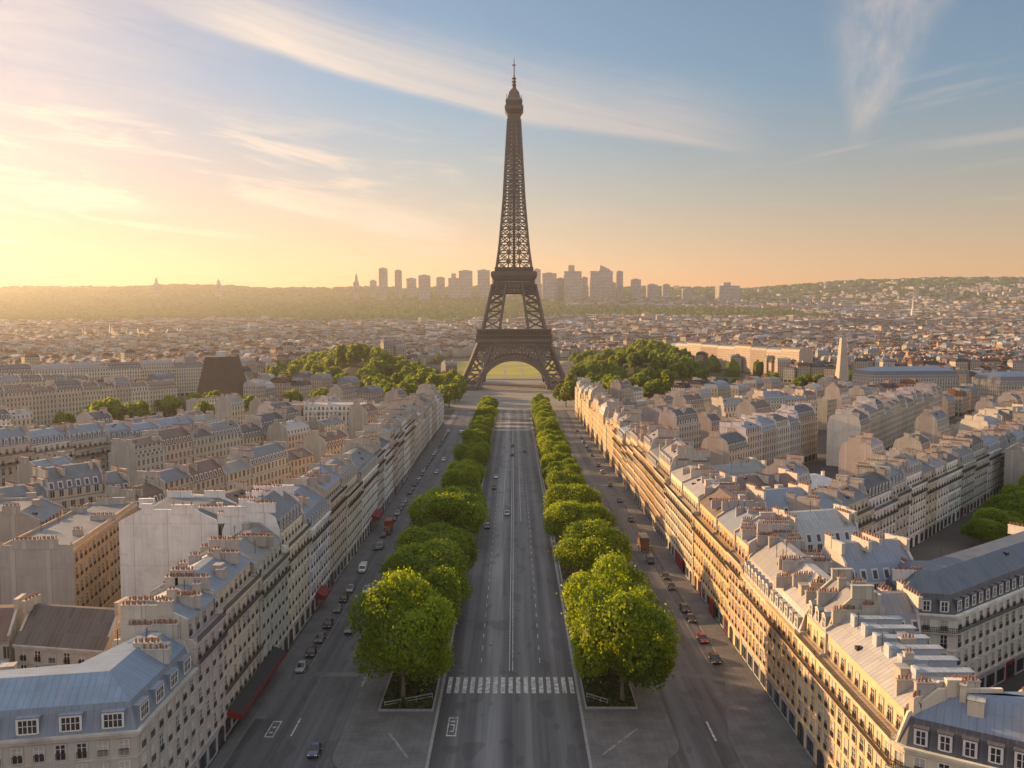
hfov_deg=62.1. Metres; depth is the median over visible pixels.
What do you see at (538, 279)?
office tower
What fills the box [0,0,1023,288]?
sky
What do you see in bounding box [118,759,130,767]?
window
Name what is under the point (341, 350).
park tree
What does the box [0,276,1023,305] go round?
hillside woods
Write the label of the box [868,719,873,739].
window
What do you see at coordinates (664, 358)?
park tree
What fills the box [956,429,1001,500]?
apartment building
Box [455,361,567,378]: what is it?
lawn border
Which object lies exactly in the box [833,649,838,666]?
window
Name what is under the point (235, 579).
window
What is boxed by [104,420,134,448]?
apartment building
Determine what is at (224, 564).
apartment building
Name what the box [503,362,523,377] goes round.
lawn path
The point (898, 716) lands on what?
window
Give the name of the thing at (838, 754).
window
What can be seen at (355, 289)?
office tower
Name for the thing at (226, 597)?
window
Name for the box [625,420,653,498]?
apartment building
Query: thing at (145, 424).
apartment building
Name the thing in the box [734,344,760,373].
curved terrace block
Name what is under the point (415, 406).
apartment building
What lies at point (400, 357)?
park tree
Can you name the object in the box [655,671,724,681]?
stop line marking
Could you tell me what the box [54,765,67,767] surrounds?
window
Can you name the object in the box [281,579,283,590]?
window
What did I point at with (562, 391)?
park tree
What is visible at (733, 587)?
window
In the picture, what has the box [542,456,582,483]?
plane tree
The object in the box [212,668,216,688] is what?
window
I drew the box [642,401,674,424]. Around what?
block
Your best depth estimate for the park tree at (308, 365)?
958.79 m
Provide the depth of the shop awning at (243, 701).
155.26 m
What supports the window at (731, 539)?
in the apartment building at (732, 517)
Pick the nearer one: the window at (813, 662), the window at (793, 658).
the window at (813, 662)
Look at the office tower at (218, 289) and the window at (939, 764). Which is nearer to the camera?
the window at (939, 764)
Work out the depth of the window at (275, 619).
173.84 m
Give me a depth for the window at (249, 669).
157.61 m
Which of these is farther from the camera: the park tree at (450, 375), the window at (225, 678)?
the park tree at (450, 375)
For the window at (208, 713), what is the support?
in the apartment building at (186, 602)
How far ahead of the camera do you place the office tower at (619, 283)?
5655.31 m
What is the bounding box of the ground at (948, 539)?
[64,279,1023,767]
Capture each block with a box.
[0,406,11,427]
[6,405,35,429]
[15,451,73,484]
[27,422,63,430]
[75,406,112,424]
[124,411,163,423]
[176,407,203,415]
[179,410,218,422]
[186,395,219,410]
[192,480,248,503]
[197,351,246,396]
[215,393,244,423]
[247,394,278,414]
[256,398,292,414]
[261,402,304,415]
[266,415,310,449]
[287,442,313,477]
[302,425,348,462]
[307,414,344,431]
[309,394,330,401]
[315,394,340,401]
[328,382,355,400]
[341,397,364,401]
[348,399,378,438]
[375,401,390,413]
[384,387,406,403]
[608,378,632,401]
[621,396,653,417]
[632,385,643,398]
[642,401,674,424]
[650,392,673,406]
[658,403,700,449]
[668,389,691,397]
[672,391,704,412]
[675,342,686,349]
[687,341,708,360]
[689,386,711,404]
[697,410,720,446]
[700,427,747,464]
[701,343,724,360]
[704,400,710,413]
[717,344,734,369]
[720,415,736,422]
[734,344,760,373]
[735,396,771,417]
[746,385,766,397]
[750,345,774,374]
[762,453,811,487]
[766,347,781,358]
[781,346,812,364]
[782,383,799,394]
[817,396,836,429]
[823,381,850,409]
[838,431,884,477]
[848,384,872,396]
[850,395,858,403]
[892,429,930,451]
[911,406,951,443]
[942,391,955,421]
[949,423,959,436]
[972,396,998,415]
[997,390,1022,403]
[999,400,1015,406]
[1003,442,1023,487]
[1017,390,1023,403]
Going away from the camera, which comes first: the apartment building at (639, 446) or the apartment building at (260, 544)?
the apartment building at (260, 544)
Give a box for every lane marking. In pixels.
[481,432,539,662]
[502,419,520,520]
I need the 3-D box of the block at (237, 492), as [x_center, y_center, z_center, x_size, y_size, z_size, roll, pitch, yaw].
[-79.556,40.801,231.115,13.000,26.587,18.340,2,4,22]
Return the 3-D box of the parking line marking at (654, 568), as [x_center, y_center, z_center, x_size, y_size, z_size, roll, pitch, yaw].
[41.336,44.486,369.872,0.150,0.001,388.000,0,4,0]
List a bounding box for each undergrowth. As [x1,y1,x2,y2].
[381,662,436,708]
[556,539,634,706]
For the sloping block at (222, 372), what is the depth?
771.66 m
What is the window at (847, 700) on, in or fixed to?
in the apartment building at (875, 671)
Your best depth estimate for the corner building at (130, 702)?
111.30 m
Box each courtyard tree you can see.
[154,395,182,416]
[182,392,203,410]
[193,399,214,414]
[202,390,220,397]
[243,395,258,410]
[281,389,303,401]
[309,387,328,397]
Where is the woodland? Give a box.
[0,296,1023,322]
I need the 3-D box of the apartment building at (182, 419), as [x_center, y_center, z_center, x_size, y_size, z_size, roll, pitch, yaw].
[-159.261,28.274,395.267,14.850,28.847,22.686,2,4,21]
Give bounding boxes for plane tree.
[343,566,457,697]
[377,536,477,604]
[377,562,465,647]
[392,520,479,569]
[406,490,489,536]
[425,484,487,519]
[438,460,483,492]
[445,458,486,483]
[451,442,488,468]
[460,428,491,446]
[461,436,490,461]
[468,416,492,432]
[469,423,492,440]
[470,413,494,429]
[473,405,495,416]
[474,405,498,417]
[477,396,498,407]
[477,398,498,414]
[531,392,551,407]
[531,401,552,414]
[532,399,547,406]
[533,407,555,421]
[534,410,555,427]
[535,416,559,431]
[535,418,562,437]
[536,428,565,445]
[537,433,570,455]
[539,440,572,461]
[539,451,577,472]
[540,482,604,516]
[541,499,617,538]
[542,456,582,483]
[543,469,586,500]
[548,517,635,577]
[561,546,651,669]
[569,579,684,700]
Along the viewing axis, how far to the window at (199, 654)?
131.13 m
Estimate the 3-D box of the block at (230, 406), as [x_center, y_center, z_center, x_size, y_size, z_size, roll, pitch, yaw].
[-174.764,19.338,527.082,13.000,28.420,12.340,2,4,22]
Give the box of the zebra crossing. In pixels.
[446,677,574,692]
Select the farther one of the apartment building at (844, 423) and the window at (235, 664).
the apartment building at (844, 423)
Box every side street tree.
[958,517,1007,543]
[972,506,1023,535]
[980,489,1023,524]
[999,483,1023,509]
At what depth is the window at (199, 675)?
131.51 m
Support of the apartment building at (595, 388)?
on the ground at (948, 539)
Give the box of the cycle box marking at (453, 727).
[446,717,457,735]
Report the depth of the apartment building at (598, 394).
526.96 m
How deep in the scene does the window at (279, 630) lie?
176.80 m
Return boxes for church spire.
[911,294,914,315]
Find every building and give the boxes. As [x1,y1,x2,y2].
[0,362,32,374]
[0,373,20,384]
[0,384,5,406]
[0,424,35,486]
[0,476,48,498]
[0,492,64,604]
[0,495,136,607]
[0,618,198,767]
[1,382,36,428]
[17,373,42,385]
[26,422,75,460]
[30,362,70,375]
[32,384,58,428]
[32,458,105,513]
[38,372,65,385]
[45,378,84,418]
[63,419,110,471]
[65,361,107,379]
[65,373,89,381]
[81,379,100,405]
[97,380,116,400]
[100,464,129,491]
[102,476,165,512]
[103,375,131,404]
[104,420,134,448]
[107,360,141,379]
[108,433,165,485]
[112,572,227,767]
[127,418,160,437]
[130,379,149,406]
[133,462,194,496]
[135,358,173,377]
[142,424,195,464]
[145,414,195,428]
[146,378,177,416]
[148,535,263,736]
[167,456,228,494]
[173,360,202,396]
[175,355,198,361]
[189,426,215,460]
[195,418,243,458]
[200,522,291,664]
[222,456,254,490]
[222,482,311,645]
[227,439,291,484]
[238,419,263,445]
[240,358,246,365]
[243,357,256,375]
[243,409,284,440]
[268,404,299,420]
[283,461,347,587]
[293,478,331,616]
[303,399,374,433]
[313,452,363,564]
[340,431,385,511]
[342,443,379,542]
[361,419,398,497]
[365,431,393,508]
[370,417,404,490]
[374,408,411,482]
[382,396,415,473]
[404,399,421,459]
[406,393,429,449]
[408,393,431,444]
[408,405,418,466]
[416,384,438,434]
[418,393,436,438]
[419,408,425,456]
[430,401,433,441]
[437,390,443,427]
[437,393,441,431]
[575,377,590,416]
[578,382,592,417]
[579,390,583,421]
[581,382,591,425]
[584,390,588,428]
[586,382,606,431]
[588,397,593,434]
[590,391,607,439]
[593,392,611,443]
[596,396,613,447]
[599,398,622,453]
[603,409,615,458]
[607,410,614,463]
[610,404,641,468]
[612,410,639,474]
[616,420,640,481]
[621,423,639,488]
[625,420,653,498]
[633,429,649,506]
[638,423,681,513]
[644,437,673,527]
[652,437,710,545]
[664,458,726,558]
[675,468,730,584]
[691,482,758,606]
[708,497,782,634]
[709,395,742,416]
[719,417,762,461]
[725,512,804,655]
[739,529,824,691]
[741,411,776,466]
[752,388,786,411]
[764,556,832,733]
[765,411,790,458]
[770,410,800,454]
[776,402,817,463]
[785,393,805,405]
[785,485,842,510]
[793,387,818,420]
[793,568,890,762]
[812,600,980,767]
[814,478,874,535]
[826,406,870,466]
[830,465,898,538]
[847,402,879,438]
[852,394,886,449]
[857,458,911,537]
[873,447,927,548]
[879,390,907,436]
[879,395,901,438]
[879,397,896,448]
[883,402,891,450]
[885,521,1023,686]
[886,677,1023,767]
[896,386,918,422]
[903,385,924,414]
[904,394,914,433]
[914,382,938,405]
[916,456,939,539]
[917,450,950,532]
[920,389,928,408]
[925,390,933,408]
[925,445,963,525]
[930,438,976,517]
[931,382,941,406]
[942,430,989,509]
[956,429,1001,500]
[958,413,1001,430]
[978,406,1013,423]
[982,429,1008,493]
[983,423,1018,446]
[1000,423,1023,443]
[1001,403,1023,411]
[1006,418,1023,423]
[1007,421,1023,430]
[1012,410,1023,421]
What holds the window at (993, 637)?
in the white building at (971, 613)
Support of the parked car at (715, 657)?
on the avenue road
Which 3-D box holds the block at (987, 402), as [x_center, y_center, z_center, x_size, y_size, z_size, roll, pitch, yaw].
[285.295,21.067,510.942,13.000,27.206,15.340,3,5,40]
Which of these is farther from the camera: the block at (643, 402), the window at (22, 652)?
the block at (643, 402)
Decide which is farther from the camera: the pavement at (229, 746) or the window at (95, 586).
the window at (95, 586)
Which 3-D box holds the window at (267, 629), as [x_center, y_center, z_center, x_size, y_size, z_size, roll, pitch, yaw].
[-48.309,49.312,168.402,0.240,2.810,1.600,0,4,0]
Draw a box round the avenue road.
[223,410,742,767]
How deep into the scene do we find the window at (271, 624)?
171.02 m
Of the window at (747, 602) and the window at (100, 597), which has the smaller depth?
the window at (747, 602)
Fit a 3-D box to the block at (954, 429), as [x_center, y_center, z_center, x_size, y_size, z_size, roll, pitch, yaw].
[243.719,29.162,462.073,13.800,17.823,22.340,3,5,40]
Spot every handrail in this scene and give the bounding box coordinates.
[384,693,432,704]
[586,692,607,703]
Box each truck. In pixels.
[384,517,392,534]
[638,533,648,551]
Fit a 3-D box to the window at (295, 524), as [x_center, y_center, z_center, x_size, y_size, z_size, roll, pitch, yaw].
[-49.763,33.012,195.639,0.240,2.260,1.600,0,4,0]
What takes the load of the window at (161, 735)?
in the corner building at (130, 702)
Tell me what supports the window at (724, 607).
in the apartment building at (732, 517)
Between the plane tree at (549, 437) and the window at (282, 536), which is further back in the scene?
the plane tree at (549, 437)
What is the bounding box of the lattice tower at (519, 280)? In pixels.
[462,62,565,390]
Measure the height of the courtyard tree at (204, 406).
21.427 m
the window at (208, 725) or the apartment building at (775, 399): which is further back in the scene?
the apartment building at (775, 399)
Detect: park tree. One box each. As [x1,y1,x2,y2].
[268,365,288,376]
[272,358,287,369]
[278,371,291,381]
[284,358,292,365]
[287,360,304,368]
[287,364,301,376]
[303,360,317,371]
[307,354,316,361]
[311,364,324,374]
[315,351,324,356]
[317,353,328,360]
[324,356,340,368]
[325,365,343,377]
[333,372,351,383]
[334,344,351,367]
[346,341,365,364]
[348,357,361,363]
[354,368,376,379]
[359,376,377,387]
[361,342,370,361]
[361,356,370,362]
[362,365,378,372]
[363,360,379,372]
[369,356,382,361]
[370,346,376,357]
[372,346,384,356]
[372,378,385,384]
[374,350,396,364]
[375,373,392,382]
[377,360,392,375]
[377,380,395,388]
[383,383,397,401]
[389,360,408,375]
[390,369,408,384]
[393,355,407,362]
[396,358,408,364]
[396,378,414,386]
[398,381,417,395]
[402,365,414,375]
[403,373,413,380]
[406,363,417,370]
[411,371,426,386]
[414,365,435,373]
[417,368,429,376]
[426,371,443,386]
[436,383,462,407]
[441,369,465,382]
[446,378,464,402]
[455,372,467,401]
[552,381,574,406]
[564,373,577,386]
[568,352,576,364]
[570,363,584,370]
[571,365,592,377]
[575,354,583,363]
[581,351,587,357]
[585,372,601,381]
[588,363,601,374]
[594,354,604,360]
[596,371,608,377]
[597,359,605,372]
[599,376,616,389]
[601,348,614,358]
[602,374,619,380]
[605,365,627,378]
[606,363,618,370]
[606,376,622,390]
[609,352,626,366]
[623,378,636,386]
[626,344,644,354]
[626,352,645,367]
[630,372,650,387]
[633,367,642,373]
[635,339,645,346]
[637,347,653,363]
[640,365,657,394]
[641,379,665,395]
[645,343,656,349]
[648,348,661,362]
[649,354,661,372]
[654,368,662,393]
[655,343,663,352]
[657,353,672,369]
[659,369,679,390]
[666,345,674,353]
[666,357,681,368]
[667,361,688,378]
[668,347,683,357]
[681,356,693,372]
[682,348,690,355]
[684,365,698,379]
[691,369,707,379]
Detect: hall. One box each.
[810,470,834,489]
[852,366,957,392]
[973,371,1023,401]
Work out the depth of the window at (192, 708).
128.12 m
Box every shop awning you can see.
[228,646,285,719]
[316,585,330,600]
[372,508,382,520]
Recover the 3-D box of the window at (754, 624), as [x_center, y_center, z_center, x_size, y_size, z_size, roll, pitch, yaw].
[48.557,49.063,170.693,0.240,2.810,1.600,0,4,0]
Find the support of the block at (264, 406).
on the ground at (948, 539)
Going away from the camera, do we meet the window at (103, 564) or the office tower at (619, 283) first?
the window at (103, 564)
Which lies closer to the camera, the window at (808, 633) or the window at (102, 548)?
the window at (808, 633)
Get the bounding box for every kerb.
[360,459,457,686]
[425,417,495,767]
[530,418,592,767]
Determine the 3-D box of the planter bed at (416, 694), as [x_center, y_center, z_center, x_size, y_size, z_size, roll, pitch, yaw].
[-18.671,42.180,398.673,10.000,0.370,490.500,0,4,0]
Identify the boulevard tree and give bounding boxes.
[770,372,780,378]
[789,379,803,386]
[796,373,812,385]
[812,373,823,379]
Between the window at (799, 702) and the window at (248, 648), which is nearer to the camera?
the window at (799, 702)
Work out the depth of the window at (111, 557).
205.24 m
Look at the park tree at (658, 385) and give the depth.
799.73 m
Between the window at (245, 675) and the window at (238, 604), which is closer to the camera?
the window at (238, 604)
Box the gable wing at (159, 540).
[118,487,238,598]
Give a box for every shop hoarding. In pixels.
[675,550,682,572]
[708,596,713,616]
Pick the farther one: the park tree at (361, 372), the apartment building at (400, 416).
the park tree at (361, 372)
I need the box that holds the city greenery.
[0,318,1004,376]
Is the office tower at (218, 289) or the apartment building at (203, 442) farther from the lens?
the office tower at (218, 289)
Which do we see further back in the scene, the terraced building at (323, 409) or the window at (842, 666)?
the terraced building at (323, 409)
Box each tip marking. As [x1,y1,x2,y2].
[388,732,407,757]
[602,728,637,754]
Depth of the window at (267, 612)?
168.13 m
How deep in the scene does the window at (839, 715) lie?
125.52 m
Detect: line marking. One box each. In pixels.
[293,672,365,675]
[310,431,450,666]
[509,431,513,670]
[575,431,708,662]
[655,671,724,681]
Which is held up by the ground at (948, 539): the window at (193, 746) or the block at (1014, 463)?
the block at (1014, 463)
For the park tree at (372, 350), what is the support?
on the ground at (948, 539)
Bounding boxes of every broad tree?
[53,411,75,424]
[78,403,89,413]
[87,396,126,420]
[121,398,152,420]
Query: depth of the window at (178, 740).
122.87 m
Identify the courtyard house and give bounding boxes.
[0,593,26,661]
[12,592,128,668]
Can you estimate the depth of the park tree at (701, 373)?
933.82 m
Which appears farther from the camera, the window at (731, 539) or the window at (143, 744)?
the window at (731, 539)
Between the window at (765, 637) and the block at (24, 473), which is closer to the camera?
the window at (765, 637)
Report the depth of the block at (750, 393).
611.35 m
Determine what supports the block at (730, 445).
on the ground at (948, 539)
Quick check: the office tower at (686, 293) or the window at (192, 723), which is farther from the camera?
the office tower at (686, 293)
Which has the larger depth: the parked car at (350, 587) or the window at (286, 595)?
the parked car at (350, 587)
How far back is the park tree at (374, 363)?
921.62 m
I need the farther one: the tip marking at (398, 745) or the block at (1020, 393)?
the block at (1020, 393)
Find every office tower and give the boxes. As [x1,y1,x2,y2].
[153,277,159,298]
[215,279,222,296]
[353,274,358,299]
[370,280,376,297]
[379,267,387,299]
[395,270,401,298]
[406,278,416,296]
[418,275,430,298]
[436,277,444,297]
[448,273,458,297]
[459,270,472,298]
[478,269,489,297]
[534,268,540,296]
[542,272,556,300]
[557,278,562,297]
[563,265,581,300]
[581,277,587,299]
[589,265,612,297]
[613,282,615,295]
[616,271,622,299]
[631,279,640,298]
[646,284,657,298]
[662,284,669,296]
[682,288,691,299]
[715,282,739,300]
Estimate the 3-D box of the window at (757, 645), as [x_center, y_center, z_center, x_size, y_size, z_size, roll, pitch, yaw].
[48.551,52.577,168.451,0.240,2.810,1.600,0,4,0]
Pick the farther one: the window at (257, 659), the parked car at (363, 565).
the parked car at (363, 565)
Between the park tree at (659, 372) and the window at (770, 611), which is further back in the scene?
the park tree at (659, 372)
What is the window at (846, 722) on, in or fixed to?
in the apartment building at (875, 671)
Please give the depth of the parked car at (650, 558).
249.49 m
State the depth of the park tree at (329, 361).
1006.19 m
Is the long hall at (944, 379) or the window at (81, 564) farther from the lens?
the long hall at (944, 379)
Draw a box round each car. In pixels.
[295,660,308,672]
[305,645,316,656]
[307,742,321,757]
[314,632,326,642]
[323,618,333,627]
[333,604,342,612]
[339,593,348,601]
[344,624,353,633]
[346,584,355,591]
[359,561,367,572]
[362,585,371,592]
[376,540,383,548]
[380,531,386,536]
[646,553,654,563]
[661,571,669,579]
[667,582,675,589]
[679,603,689,612]
[686,613,696,622]
[696,632,708,642]
[709,652,720,663]
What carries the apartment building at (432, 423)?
on the ground at (948, 539)
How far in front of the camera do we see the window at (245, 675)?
154.81 m
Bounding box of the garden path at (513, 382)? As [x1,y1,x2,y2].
[471,379,544,383]
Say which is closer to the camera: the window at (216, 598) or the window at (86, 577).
the window at (216, 598)
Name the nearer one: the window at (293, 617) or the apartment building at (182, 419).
the window at (293, 617)
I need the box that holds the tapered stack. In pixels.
[835,338,848,379]
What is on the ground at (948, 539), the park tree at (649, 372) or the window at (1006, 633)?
the park tree at (649, 372)
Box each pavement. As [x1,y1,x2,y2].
[209,718,254,767]
[243,411,459,717]
[332,431,492,767]
[531,419,678,767]
[567,411,816,767]
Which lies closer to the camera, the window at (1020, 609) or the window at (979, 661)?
the window at (979, 661)
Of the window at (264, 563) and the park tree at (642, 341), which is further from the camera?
the park tree at (642, 341)
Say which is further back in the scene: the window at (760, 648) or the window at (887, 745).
the window at (760, 648)
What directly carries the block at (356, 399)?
on the ground at (948, 539)
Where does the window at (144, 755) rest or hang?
in the corner building at (130, 702)
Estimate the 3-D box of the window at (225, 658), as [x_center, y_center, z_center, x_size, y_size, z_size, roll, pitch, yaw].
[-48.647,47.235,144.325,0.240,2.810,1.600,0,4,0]
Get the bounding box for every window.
[0,468,6,475]
[0,748,2,766]
[8,467,11,474]
[10,747,23,765]
[19,649,27,661]
[20,663,27,668]
[32,745,45,763]
[33,650,41,662]
[48,651,56,663]
[53,743,67,761]
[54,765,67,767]
[62,652,70,664]
[75,551,77,562]
[75,565,78,579]
[75,741,88,759]
[76,582,79,596]
[76,763,88,767]
[77,653,85,663]
[79,548,82,559]
[80,562,83,575]
[80,578,83,592]
[81,594,84,605]
[84,545,87,556]
[84,559,87,572]
[85,575,88,588]
[85,591,88,604]
[88,542,91,552]
[89,555,91,568]
[89,571,92,584]
[90,587,93,600]
[92,539,95,549]
[93,552,96,565]
[93,568,96,581]
[94,583,96,596]
[96,740,109,757]
[97,536,99,546]
[97,549,100,562]
[97,761,109,767]
[98,565,100,577]
[98,580,101,593]
[99,595,101,606]
[101,533,103,543]
[101,546,104,558]
[102,561,104,574]
[102,576,105,589]
[103,592,105,604]
[105,543,108,555]
[106,558,108,570]
[106,573,109,586]
[107,588,109,601]
[109,527,111,537]
[110,554,113,567]
[111,584,113,596]
[113,537,115,549]
[114,566,116,578]
[117,549,119,560]
[117,738,130,756]
[118,578,120,589]
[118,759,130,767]
[140,728,146,750]
[141,750,146,767]
[149,719,155,739]
[150,739,156,764]
[158,710,164,729]
[159,730,164,754]
[159,753,164,767]
[166,701,172,720]
[167,720,172,744]
[167,744,173,767]
[174,692,180,711]
[175,711,180,734]
[175,734,181,757]
[176,757,180,767]
[182,684,187,702]
[182,703,187,725]
[183,725,188,747]
[184,747,189,767]
[188,621,192,638]
[189,676,194,694]
[190,695,194,716]
[190,717,195,738]
[191,738,196,760]
[195,614,200,631]
[196,664,202,683]
[197,644,201,661]
[197,705,203,727]
[198,684,202,705]
[199,727,204,748]
[202,608,206,624]
[204,637,208,653]
[205,657,209,675]
[205,676,210,696]
[206,697,210,718]
[206,718,211,739]
[209,602,213,617]
[211,630,214,646]
[211,650,216,667]
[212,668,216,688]
[212,689,217,709]
[213,710,217,730]
[215,594,218,608]
[218,624,221,639]
[218,643,222,660]
[218,661,222,680]
[219,590,223,604]
[219,681,223,701]
[219,701,223,721]
[223,618,225,631]
[223,638,226,651]
[224,585,228,599]
[224,653,227,671]
[224,673,227,691]
[225,696,227,711]
[227,611,231,625]
[228,630,231,645]
[228,647,232,665]
[229,581,233,595]
[229,667,232,685]
[229,689,232,705]
[231,606,236,619]
[233,624,236,640]
[233,642,237,659]
[233,661,237,678]
[234,577,237,590]
[234,683,237,698]
[237,601,240,614]
[237,619,241,634]
[238,572,241,586]
[238,636,241,654]
[238,655,241,673]
[239,677,242,692]
[242,597,245,609]
[242,615,245,629]
[242,631,246,648]
[242,650,246,667]
[243,569,246,582]
[243,671,246,686]
[246,592,249,606]
[246,609,249,624]
[247,565,250,578]
[247,626,250,643]
[247,645,250,661]
[248,666,250,680]
[250,588,253,600]
[251,605,254,620]
[251,621,254,638]
[251,640,254,655]
[252,661,255,674]
[254,584,257,595]
[255,601,258,615]
[255,617,258,633]
[256,635,258,650]
[256,655,258,669]
[258,562,261,573]
[261,600,264,613]
[262,613,264,629]
[262,630,265,644]
[263,558,265,570]
[263,647,265,660]
[266,595,268,608]
[266,609,269,624]
[266,625,269,640]
[267,641,269,655]
[270,591,272,603]
[270,604,273,619]
[270,620,273,635]
[271,636,273,649]
[274,547,277,559]
[274,600,276,615]
[274,615,277,630]
[275,631,277,646]
[278,544,280,555]
[278,596,280,610]
[278,611,280,625]
[278,626,281,641]
[281,534,283,544]
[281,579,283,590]
[281,591,283,606]
[282,607,284,621]
[282,622,284,636]
[285,588,287,601]
[285,602,287,616]
[285,617,288,631]
[288,580,290,594]
[288,596,290,610]
[291,525,293,535]
[291,563,293,574]
[291,576,293,590]
[292,608,294,621]
[294,522,296,532]
[294,558,296,570]
[295,588,297,601]
[295,604,297,617]
[298,584,300,597]
[298,600,300,613]
[301,581,303,594]
[301,596,303,609]
[304,592,306,605]
[307,588,309,601]
[310,571,312,583]
[313,581,315,593]
[320,546,322,557]
[325,566,327,577]
[718,576,720,589]
[718,592,720,604]
[723,599,725,611]
[726,586,728,599]
[729,581,731,593]
[730,537,732,547]
[732,584,734,597]
[735,588,737,601]
[735,602,737,615]
[738,592,740,605]
[738,605,740,619]
[742,547,744,558]
[742,608,744,623]
[742,624,744,638]
[743,579,745,590]
[743,595,745,607]
[745,550,747,560]
[745,628,747,643]
[746,599,748,611]
[746,612,748,627]
[748,632,751,647]
[749,616,751,631]
[750,587,752,598]
[752,607,755,619]
[752,620,755,636]
[752,637,754,652]
[753,590,755,602]
[755,641,758,657]
[756,612,758,624]
[756,625,758,640]
[757,595,759,606]
[759,629,762,645]
[759,646,762,662]
[760,599,762,610]
[760,615,762,628]
[762,651,765,667]
[763,620,766,633]
[763,634,766,650]
[764,603,766,614]
[767,657,770,674]
[768,608,771,621]
[768,626,771,639]
[768,640,771,656]
[772,645,775,662]
[772,663,775,680]
[773,614,776,627]
[773,631,776,644]
[776,669,780,686]
[777,618,781,631]
[777,636,780,650]
[777,651,780,668]
[781,657,785,674]
[781,675,784,693]
[782,642,785,656]
[783,624,785,637]
[786,663,790,681]
[786,681,789,699]
[787,648,790,662]
[788,629,790,643]
[791,669,795,687]
[791,688,794,706]
[792,655,795,668]
[793,635,796,648]
[797,677,801,696]
[797,696,802,716]
[798,642,802,657]
[798,662,802,677]
[803,685,807,704]
[803,705,807,724]
[804,669,808,684]
[805,649,808,664]
[806,621,810,637]
[809,713,813,733]
[810,676,814,692]
[810,693,814,713]
[811,657,815,672]
[813,628,817,643]
[816,723,821,744]
[817,685,822,702]
[817,702,821,723]
[819,634,823,650]
[819,665,822,681]
[822,731,827,752]
[823,693,828,710]
[823,710,828,731]
[825,671,829,687]
[827,642,831,659]
[829,718,834,739]
[829,739,834,761]
[830,700,835,718]
[831,679,835,695]
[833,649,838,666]
[835,748,840,767]
[836,708,841,726]
[836,726,841,748]
[838,686,842,703]
[840,655,845,673]
[843,717,849,735]
[843,734,848,757]
[843,757,847,767]
[845,694,849,712]
[846,662,852,680]
[850,743,855,767]
[851,725,856,744]
[852,701,857,719]
[854,669,859,688]
[858,733,864,753]
[858,753,863,767]
[859,710,865,728]
[861,677,867,696]
[866,743,872,763]
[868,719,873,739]
[869,685,875,705]
[875,728,881,749]
[875,753,881,767]
[877,693,883,713]
[879,520,882,529]
[884,738,890,760]
[886,702,892,723]
[893,748,904,767]
[895,711,901,730]
[913,755,926,767]
[921,618,930,630]
[937,761,950,767]
[939,619,948,631]
[939,634,947,649]
[956,634,961,648]
[956,650,960,666]
[957,618,962,630]
[963,646,967,662]
[964,631,968,645]
[965,615,969,627]
[970,643,975,659]
[970,660,974,675]
[971,628,975,641]
[972,612,976,623]
[977,640,982,655]
[977,657,981,672]
[978,625,982,638]
[979,609,983,621]
[983,654,988,669]
[984,637,988,652]
[985,606,989,618]
[985,622,989,635]
[990,650,994,666]
[991,634,995,649]
[992,603,996,615]
[992,618,996,632]
[997,647,1001,662]
[998,616,1002,629]
[998,631,1002,646]
[999,600,1003,612]
[1003,644,1007,659]
[1004,628,1008,642]
[1005,598,1009,609]
[1005,613,1008,626]
[1010,625,1014,640]
[1010,641,1014,656]
[1011,610,1015,623]
[1012,595,1015,606]
[1017,638,1021,652]
[1018,607,1022,620]
[1018,621,1021,636]
[1019,592,1023,603]
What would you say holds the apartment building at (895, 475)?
on the ground at (948, 539)
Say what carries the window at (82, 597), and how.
in the building at (72, 557)
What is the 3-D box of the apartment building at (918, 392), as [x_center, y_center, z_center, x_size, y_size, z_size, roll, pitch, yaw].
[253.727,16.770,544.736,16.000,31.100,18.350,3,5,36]
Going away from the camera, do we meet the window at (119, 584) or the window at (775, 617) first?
the window at (775, 617)
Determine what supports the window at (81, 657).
in the courtyard house at (52, 634)
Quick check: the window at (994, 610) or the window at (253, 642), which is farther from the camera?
the window at (994, 610)
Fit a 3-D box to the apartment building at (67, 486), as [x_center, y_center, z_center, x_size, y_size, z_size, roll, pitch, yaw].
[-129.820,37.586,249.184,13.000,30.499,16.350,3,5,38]
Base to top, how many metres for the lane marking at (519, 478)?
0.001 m
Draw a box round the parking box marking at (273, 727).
[264,721,281,736]
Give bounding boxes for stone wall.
[485,378,542,379]
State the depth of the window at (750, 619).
173.29 m
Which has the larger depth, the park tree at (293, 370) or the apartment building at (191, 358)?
the park tree at (293, 370)
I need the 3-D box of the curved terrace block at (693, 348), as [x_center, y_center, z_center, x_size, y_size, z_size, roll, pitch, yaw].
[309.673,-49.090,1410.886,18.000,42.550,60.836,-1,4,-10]
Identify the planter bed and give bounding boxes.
[378,427,492,710]
[531,417,637,708]
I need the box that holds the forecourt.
[444,384,574,409]
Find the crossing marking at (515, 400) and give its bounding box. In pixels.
[498,400,538,400]
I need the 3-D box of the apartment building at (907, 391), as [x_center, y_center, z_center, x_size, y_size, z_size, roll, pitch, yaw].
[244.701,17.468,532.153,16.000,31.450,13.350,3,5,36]
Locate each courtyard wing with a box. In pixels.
[710,457,766,475]
[720,468,798,490]
[746,479,810,511]
[773,501,858,551]
[821,530,912,589]
[874,579,922,633]
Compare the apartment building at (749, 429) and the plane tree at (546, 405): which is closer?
the apartment building at (749, 429)
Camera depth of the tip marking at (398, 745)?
141.53 m
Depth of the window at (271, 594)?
170.94 m
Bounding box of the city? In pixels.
[0,278,1023,416]
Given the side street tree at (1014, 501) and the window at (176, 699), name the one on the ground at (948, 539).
the side street tree at (1014, 501)
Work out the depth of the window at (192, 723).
128.34 m

